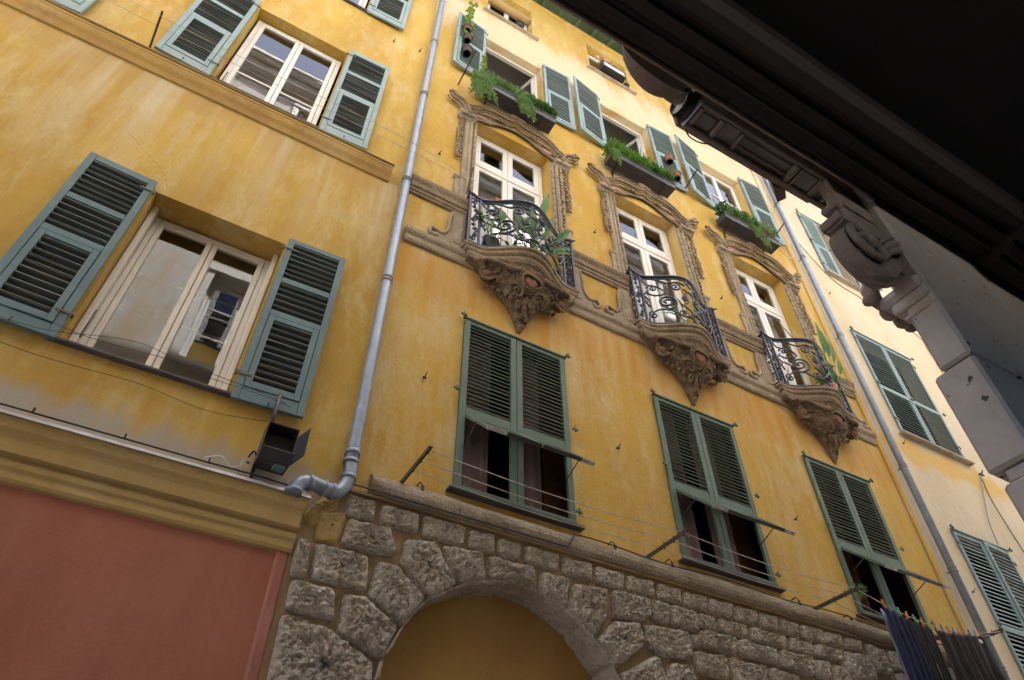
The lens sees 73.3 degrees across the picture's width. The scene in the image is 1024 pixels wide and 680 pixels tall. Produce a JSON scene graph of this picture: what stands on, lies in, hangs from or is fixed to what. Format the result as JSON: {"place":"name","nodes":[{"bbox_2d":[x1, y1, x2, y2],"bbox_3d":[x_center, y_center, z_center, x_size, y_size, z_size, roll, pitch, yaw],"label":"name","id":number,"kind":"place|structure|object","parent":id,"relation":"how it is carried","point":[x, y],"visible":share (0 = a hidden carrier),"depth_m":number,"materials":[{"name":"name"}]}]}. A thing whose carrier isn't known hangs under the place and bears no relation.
{"place":"outdoors","nodes":[
{"label":"outdoors","id":0,"kind":"place"},
{"bbox_2d":[549,0,1023,521],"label":"building","id":1,"kind":"structure","parent":0,"point":[886,137],"depth_m":2.37,"materials":[{"name":"paint"}]},
{"bbox_2d":[670,88,709,144],"bbox_3d":[0.643,-0.806,2.511,0.119,0.139,0.226,-13,-46,13],"label":"cable coil","id":2,"kind":"object","parent":1,"relation":"attached to","point":[685,111],"visible":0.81,"depth_m":2.43,"materials":[{"name":"metal"}]},
{"label":"ground","id":3,"kind":"structure","parent":0,"visible":0},
{"bbox_2d":[0,0,437,679],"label":"building","id":4,"kind":"structure","parent":3,"relation":"on","point":[178,192],"depth_m":5.97,"materials":[{"name":"yellow paint"}]},
{"bbox_2d":[1,342,266,421],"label":"wire","id":5,"kind":"object","parent":4,"relation":"attached to","point":[131,381],"visible":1,"depth_m":5.04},
{"bbox_2d":[0,304,284,402],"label":"wire","id":6,"kind":"object","parent":4,"relation":"attached to","point":[139,351],"visible":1,"depth_m":5.01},
{"bbox_2d":[0,402,287,485],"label":"cable","id":7,"kind":"object","parent":4,"relation":"attached to","point":[88,428],"visible":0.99,"depth_m":4.61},
{"bbox_2d":[0,316,290,406],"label":"wire","id":8,"kind":"object","parent":4,"relation":"attached to","point":[144,344],"visible":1,"depth_m":5.06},
{"bbox_2d":[149,11,163,47],"bbox_3d":[-3.878,-3.323,7.471,0.020,0.277,0.450,22,-49,-21],"label":"line rod","id":9,"kind":"object","parent":4,"relation":"on","point":[155,30],"visible":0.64,"depth_m":7.46,"materials":[{"name":"metal"}]},
{"bbox_2d":[107,0,471,181],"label":"wire","id":10,"kind":"object","parent":9,"relation":"attached to","point":[286,89],"visible":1,"depth_m":7.92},
{"bbox_2d":[130,0,474,180],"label":"wire","id":11,"kind":"object","parent":9,"relation":"attached to","point":[295,84],"visible":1,"depth_m":7.88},
{"bbox_2d":[45,206,278,397],"bbox_3d":[-2.827,-0.378,5.958,1.370,1.966,0.375,22,-49,-21],"label":"window","id":12,"kind":"structure","parent":4,"relation":"in","point":[103,306],"depth_m":5.97,"materials":[{"name":"beige paint"}]},
{"bbox_2d":[236,458,255,478],"bbox_3d":[-1.948,0.994,5.016,0.115,0.320,0.085,22,-49,-21],"label":"junction box","id":13,"kind":"object","parent":4,"relation":"attached to","point":[246,465],"visible":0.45,"depth_m":5.04,"materials":[{"name":"beige plastic"}]},
{"bbox_2d":[204,455,240,474],"bbox_3d":[-2.027,0.878,4.885,0.081,0.047,0.304,-31,-53,27],"label":"wire","id":14,"kind":"object","parent":13,"relation":"attached to","point":[223,457],"visible":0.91,"depth_m":4.86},
{"bbox_2d":[209,20,340,127],"bbox_3d":[-2.966,-3.421,8.912,1.410,2.206,0.410,22,-49,-21],"label":"window","id":15,"kind":"structure","parent":4,"relation":"in","point":[232,69],"depth_m":8.93,"materials":[{"name":"white paint"}]},
{"bbox_2d":[248,393,310,475],"bbox_3d":[-1.742,0.675,5.249,0.288,0.737,0.423,31,-53,-27],"label":"floodlight","id":16,"kind":"object","parent":4,"relation":"attached to","point":[277,453],"visible":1,"depth_m":5.11,"materials":[{"name":"metal"}]},
{"bbox_2d":[258,428,310,465],"bbox_3d":[-1.661,0.752,5.048,0.296,0.281,0.138,22,-49,-21],"label":"barn door","id":17,"kind":"structure","parent":16,"relation":"in","point":[267,452],"depth_m":5.00,"materials":[{"name":"black metal"}]},
{"bbox_2d":[343,0,369,14],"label":"window","id":18,"kind":"structure","parent":4,"relation":"in","point":[360,6],"depth_m":10.93,"materials":[{"name":"white paint"}]},
{"bbox_2d":[284,0,444,499],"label":"downpipe","id":19,"kind":"object","parent":4,"relation":"attached to","point":[299,484],"visible":1,"depth_m":6.43,"materials":[{"name":"metal"}]},
{"bbox_2d":[259,0,962,679],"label":"building","id":20,"kind":"structure","parent":3,"relation":"on","point":[727,422],"depth_m":7.83,"materials":[{"name":"paint"}]},
{"bbox_2d":[400,445,432,482],"bbox_3d":[-0.777,1.015,5.525,0.036,0.070,0.600,22,-49,-21],"label":"line bracket","id":21,"kind":"object","parent":20,"relation":"attached to","point":[416,463],"visible":0.89,"depth_m":5.48,"materials":[{"name":"metal"}]},
{"bbox_2d":[414,471,940,641],"bbox_3d":[2.461,2.381,6.934,7.572,0.278,0.039,22,-49,-21],"label":"clothes line","id":22,"kind":"object","parent":21,"relation":"attached to","point":[640,542],"visible":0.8,"depth_m":6.34,"materials":[{"name":"metal"}]},
{"bbox_2d":[422,460,990,635],"bbox_3d":[2.538,2.287,6.840,7.572,0.278,0.061,23,-49,-21],"label":"clothes line","id":23,"kind":"object","parent":21,"relation":"attached to","point":[644,533],"visible":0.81,"depth_m":6.22,"materials":[{"name":"metal"}]},
{"bbox_2d":[431,450,999,633],"bbox_3d":[2.615,2.193,6.746,7.572,0.278,0.084,23,-49,-21],"label":"clothes line","id":24,"kind":"object","parent":21,"relation":"attached to","point":[692,536],"visible":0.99,"depth_m":6.27,"materials":[{"name":"metal"}]},
{"bbox_2d":[880,608,908,679],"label":"cloth","id":25,"kind":"object","parent":24,"relation":"hanging from","point":[893,638],"visible":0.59,"depth_m":7.01,"materials":[{"name":"fabric"}]},
{"bbox_2d":[882,605,934,679],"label":"trousers","id":26,"kind":"object","parent":24,"relation":"hanging from","point":[915,662],"visible":1,"depth_m":6.98,"materials":[{"name":"blue fabric"}]},
{"bbox_2d":[909,618,951,679],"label":"trousers","id":27,"kind":"object","parent":24,"relation":"hanging from","point":[924,635],"visible":1,"depth_m":7.18,"materials":[{"name":"black fabric"}]},
{"bbox_2d":[934,627,976,679],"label":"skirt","id":28,"kind":"object","parent":24,"relation":"hanging from","point":[957,657],"visible":1,"depth_m":7.36,"materials":[{"name":"black fabric"}]},
{"bbox_2d":[953,632,990,679],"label":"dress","id":29,"kind":"object","parent":24,"relation":"hanging from","point":[974,659],"visible":1,"depth_m":7.51,"materials":[{"name":"fabric"}]},
{"bbox_2d":[967,634,1005,679],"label":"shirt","id":30,"kind":"object","parent":24,"relation":"hanging from","point":[989,661],"visible":0.87,"depth_m":7.69,"materials":[{"name":"black fabric"}]},
{"bbox_2d":[417,481,424,490],"bbox_3d":[-0.763,1.236,5.740,0.043,0.102,0.082,22,-49,-21],"label":"wall hook","id":31,"kind":"object","parent":20,"relation":"attached to","point":[422,486],"depth_m":5.72,"materials":[{"name":"metal"}]},
{"bbox_2d":[461,44,472,57],"bbox_3d":[-0.754,-4.894,11.622,0.201,0.273,0.201,-7,-45,7],"label":"hanging pot","id":32,"kind":"object","parent":20,"relation":"hanging from","point":[467,50],"visible":1,"depth_m":11.54,"materials":[{"name":"brown ceramic"}]},
{"bbox_2d":[457,49,476,84],"bbox_3d":[-0.712,-4.302,10.871,0.020,0.070,0.622,22,-49,-21],"label":"line rod","id":33,"kind":"object","parent":20,"relation":"attached to","point":[467,67],"visible":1,"depth_m":10.86,"materials":[{"name":"metal"}]},
{"bbox_2d":[462,29,473,43],"bbox_3d":[-0.782,-5.270,11.998,0.202,0.320,0.209,22,-49,-21],"label":"hanging pot","id":34,"kind":"object","parent":20,"relation":"hanging from","point":[467,37],"visible":0.99,"depth_m":11.90,"materials":[{"name":"brown ceramic"}]},
{"bbox_2d":[461,0,477,32],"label":"hanging pot","id":35,"kind":"object","parent":20,"relation":"hanging from","point":[468,26],"visible":0.9,"depth_m":12.49,"materials":[{"name":"green plant"}]},
{"bbox_2d":[466,167,473,193],"bbox_3d":[-0.569,-2.049,9.079,0.020,0.577,0.219,22,-49,-21],"label":"line rod","id":36,"kind":"object","parent":20,"relation":"attached to","point":[470,180],"visible":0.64,"depth_m":9.11,"materials":[{"name":"metal"}]},
{"bbox_2d":[480,54,487,68],"bbox_3d":[-0.467,-4.738,11.679,0.134,0.693,0.174,-7,-45,7],"label":"creeper","id":37,"kind":"object","parent":20,"relation":"attached to","point":[483,62],"visible":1,"depth_m":11.61,"materials":[{"name":"green plant"}]},
{"bbox_2d":[474,208,517,246],"bbox_3d":[-0.190,-1.372,8.610,0.624,0.877,0.326,22,-49,-21],"label":"potted plant","id":38,"kind":"object","parent":20,"relation":"on","point":[491,240],"visible":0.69,"depth_m":8.46,"materials":[{"name":"green plant"}]},
{"bbox_2d":[469,135,545,255],"bbox_3d":[-0.123,-1.838,9.899,1.260,3.110,0.260,22,-49,-21],"label":"window","id":39,"kind":"structure","parent":20,"relation":"in","point":[504,176],"depth_m":10.30,"materials":[{"name":"white paint"}]},
{"bbox_2d":[483,3,538,41],"bbox_3d":[-0.065,-6.860,14.585,1.280,1.440,0.300,22,-49,-21],"label":"window","id":40,"kind":"structure","parent":20,"relation":"in","point":[505,19],"depth_m":14.04,"materials":[{"name":"white paint"}]},
{"bbox_2d":[486,47,537,98],"bbox_3d":[-0.180,-4.378,12.574,1.190,2.325,0.628,22,-49,-21],"label":"window","id":41,"kind":"structure","parent":20,"relation":"in","point":[531,85],"depth_m":13.20,"materials":[{"name":"white paint"}]},
{"bbox_2d":[468,69,557,137],"bbox_3d":[0.016,-3.727,10.986,1.714,1.409,0.554,22,-49,-21],"label":"window planter","id":42,"kind":"object","parent":20,"relation":"attached to","point":[530,109],"visible":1,"depth_m":11.10,"materials":[{"name":"metal"}]},
{"bbox_2d":[515,18,523,27],"bbox_3d":[0.150,-6.526,14.259,0.211,0.317,0.216,-6,-45,6],"label":"hanging pot","id":43,"kind":"object","parent":20,"relation":"hanging from","point":[520,23],"visible":0.7,"depth_m":14.17,"materials":[{"name":"black plastic"}]},
{"bbox_2d":[489,194,572,254],"bbox_3d":[0.247,-1.536,9.073,1.130,1.765,0.393,22,-49,-21],"label":"potted plant","id":44,"kind":"object","parent":20,"relation":"on","point":[544,205],"visible":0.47,"depth_m":8.91,"materials":[{"name":"green plant"}]},
{"bbox_2d":[596,56,625,83],"bbox_3d":[2.143,-5.988,15.210,0.761,0.488,0.252,22,-49,-21],"label":"window planter","id":45,"kind":"object","parent":20,"relation":"attached to","point":[611,71],"visible":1,"depth_m":15.07,"materials":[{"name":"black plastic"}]},
{"bbox_2d":[587,55,636,95],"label":"window","id":46,"kind":"structure","parent":20,"relation":"in","point":[589,66],"depth_m":15.07,"materials":[{"name":"white paint"}]},
{"bbox_2d":[602,113,646,165],"bbox_3d":[2.032,-3.481,13.473,1.190,2.325,0.628,22,-49,-21],"label":"window","id":47,"kind":"structure","parent":20,"relation":"in","point":[633,144],"depth_m":14.13,"materials":[{"name":"white paint"}]},
{"bbox_2d":[599,131,676,198],"bbox_3d":[2.220,-2.992,12.012,1.660,0.944,0.616,22,-49,-21],"label":"window planter","id":48,"kind":"object","parent":20,"relation":"attached to","point":[651,175],"visible":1,"depth_m":12.03,"materials":[{"name":"metal"}]},
{"bbox_2d":[353,484,942,645],"bbox_3d":[2.219,2.472,6.828,8.000,0.183,0.034,22,-49,-21],"label":"cable","id":49,"kind":"object","parent":20,"relation":"attached to","point":[608,544],"visible":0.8,"depth_m":6.30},
{"bbox_2d":[617,208,688,321],"bbox_3d":[2.089,-0.941,10.798,1.260,3.110,0.260,22,-49,-21],"label":"window","id":50,"kind":"structure","parent":20,"relation":"in","point":[646,251],"depth_m":11.14,"materials":[{"name":"white paint"}]},
{"bbox_2d":[646,529,687,557],"bbox_3d":[1.434,1.913,6.424,0.036,0.070,0.600,22,-49,-21],"label":"line bracket","id":51,"kind":"object","parent":20,"relation":"attached to","point":[667,543],"visible":0.89,"depth_m":6.38,"materials":[{"name":"metal"}]},
{"bbox_2d":[664,153,673,164],"bbox_3d":[3.052,-3.511,13.363,0.201,0.216,0.201,-7,-45,7],"label":"hanging pot","id":52,"kind":"object","parent":20,"relation":"hanging from","point":[668,158],"visible":1,"depth_m":13.31,"materials":[{"name":"ceramic"}]},
{"bbox_2d":[672,170,681,181],"bbox_3d":[3.104,-3.101,12.995,0.201,0.216,0.201,-7,-45,7],"label":"hanging pot","id":53,"kind":"object","parent":20,"relation":"hanging from","point":[678,174],"visible":0.68,"depth_m":12.93,"materials":[{"name":"ceramic"}]},
{"bbox_2d":[663,297,699,323],"bbox_3d":[2.408,-0.295,9.675,0.803,0.858,0.251,22,-49,-21],"label":"potted plant","id":54,"kind":"object","parent":20,"relation":"on","point":[694,309],"visible":0.25,"depth_m":9.71,"materials":[{"name":"green plant"}]},
{"bbox_2d":[683,168,697,192],"bbox_3d":[3.373,-3.020,13.018,0.020,0.189,0.487,22,-49,-21],"label":"line rod","id":55,"kind":"object","parent":20,"relation":"attached to","point":[691,179],"visible":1,"depth_m":13.00,"materials":[{"name":"metal"}]},
{"bbox_2d":[703,171,742,216],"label":"window","id":56,"kind":"structure","parent":20,"relation":"in","point":[714,181],"depth_m":14.82,"materials":[{"name":"white paint"}]},
{"bbox_2d":[711,200,779,260],"bbox_3d":[4.432,-2.011,12.905,1.498,1.083,0.438,22,-49,-21],"label":"window planter","id":57,"kind":"object","parent":20,"relation":"attached to","point":[747,227],"visible":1,"depth_m":12.89,"materials":[{"name":"metal"}]},
{"bbox_2d":[735,268,811,384],"bbox_3d":[4.291,-0.048,11.693,1.260,3.110,0.260,22,-49,-21],"label":"window","id":58,"kind":"structure","parent":20,"relation":"in","point":[762,309],"depth_m":12.09,"materials":[{"name":"white paint"}]},
{"bbox_2d":[774,318,845,406],"bbox_3d":[4.778,0.275,10.989,1.248,1.908,0.366,22,-49,-21],"label":"potted plant","id":59,"kind":"object","parent":20,"relation":"on","point":[827,347],"visible":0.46,"depth_m":11.08,"materials":[{"name":"green plant"}]},
{"bbox_2d":[816,376,837,389],"bbox_3d":[4.748,0.696,10.340,0.372,0.396,0.292,0,-45,0],"label":"potted plant","id":60,"kind":"object","parent":20,"relation":"on","point":[834,385],"visible":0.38,"depth_m":10.29,"materials":[{"name":"green plant"}]},
{"bbox_2d":[813,585,859,609],"bbox_3d":[3.403,2.711,7.223,0.036,0.070,0.600,22,-49,-21],"label":"line bracket","id":61,"kind":"object","parent":20,"relation":"attached to","point":[840,596],"visible":0.95,"depth_m":7.18,"materials":[{"name":"metal"}]},
{"bbox_2d":[848,582,866,599],"bbox_3d":[3.563,2.587,7.084,0.205,0.187,0.210,-21,-49,20],"label":"plant","id":62,"kind":"object","parent":61,"relation":"attached to","point":[861,595],"visible":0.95,"depth_m":7.08,"materials":[{"name":"green plant"}]},
{"bbox_2d":[751,170,1023,679],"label":"building","id":63,"kind":"structure","parent":3,"relation":"on","point":[900,370],"depth_m":11.54,"materials":[{"name":"beige paint"}]},
{"bbox_2d":[799,243,942,372],"bbox_3d":[7.448,-0.208,13.877,3.363,4.104,0.014,22,-49,-21],"label":"wire","id":64,"kind":"object","parent":63,"relation":"attached to","point":[850,291],"visible":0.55,"depth_m":14.40,"materials":[{"name":"black plastic"}]},
{"bbox_2d":[761,176,1010,679],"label":"downpipe","id":65,"kind":"object","parent":63,"relation":"attached to","point":[953,571],"visible":0.87,"depth_m":10.49,"materials":[{"name":"metal"}]},
{"bbox_2d":[984,627,1003,637],"bbox_3d":[5.753,3.594,8.363,0.036,0.070,0.460,22,-49,-21],"label":"line bracket","id":66,"kind":"object","parent":63,"relation":"attached to","point":[997,632],"visible":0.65,"depth_m":8.27,"materials":[{"name":"metal"}]},
{"bbox_3d":[8.048,2.289,11.821,0.100,0.105,0.100,22,-49,-21],"label":"wall hook","id":67,"kind":"object","parent":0,"visible":0},
{"bbox_2d":[980,475,998,544],"bbox_3d":[7.715,2.718,11.145,0.764,1.505,0.025,24,-50,-22],"label":"wire","id":68,"kind":"object","parent":67,"relation":"hanging from","point":[986,510],"visible":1,"depth_m":11.03,"materials":[{"name":"metal"}]},
{"bbox_2d":[981,476,1023,551],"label":"wire","id":69,"kind":"object","parent":67,"relation":"hanging from","point":[1001,516],"visible":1,"depth_m":11.21,"materials":[{"name":"metal"}]}
]}

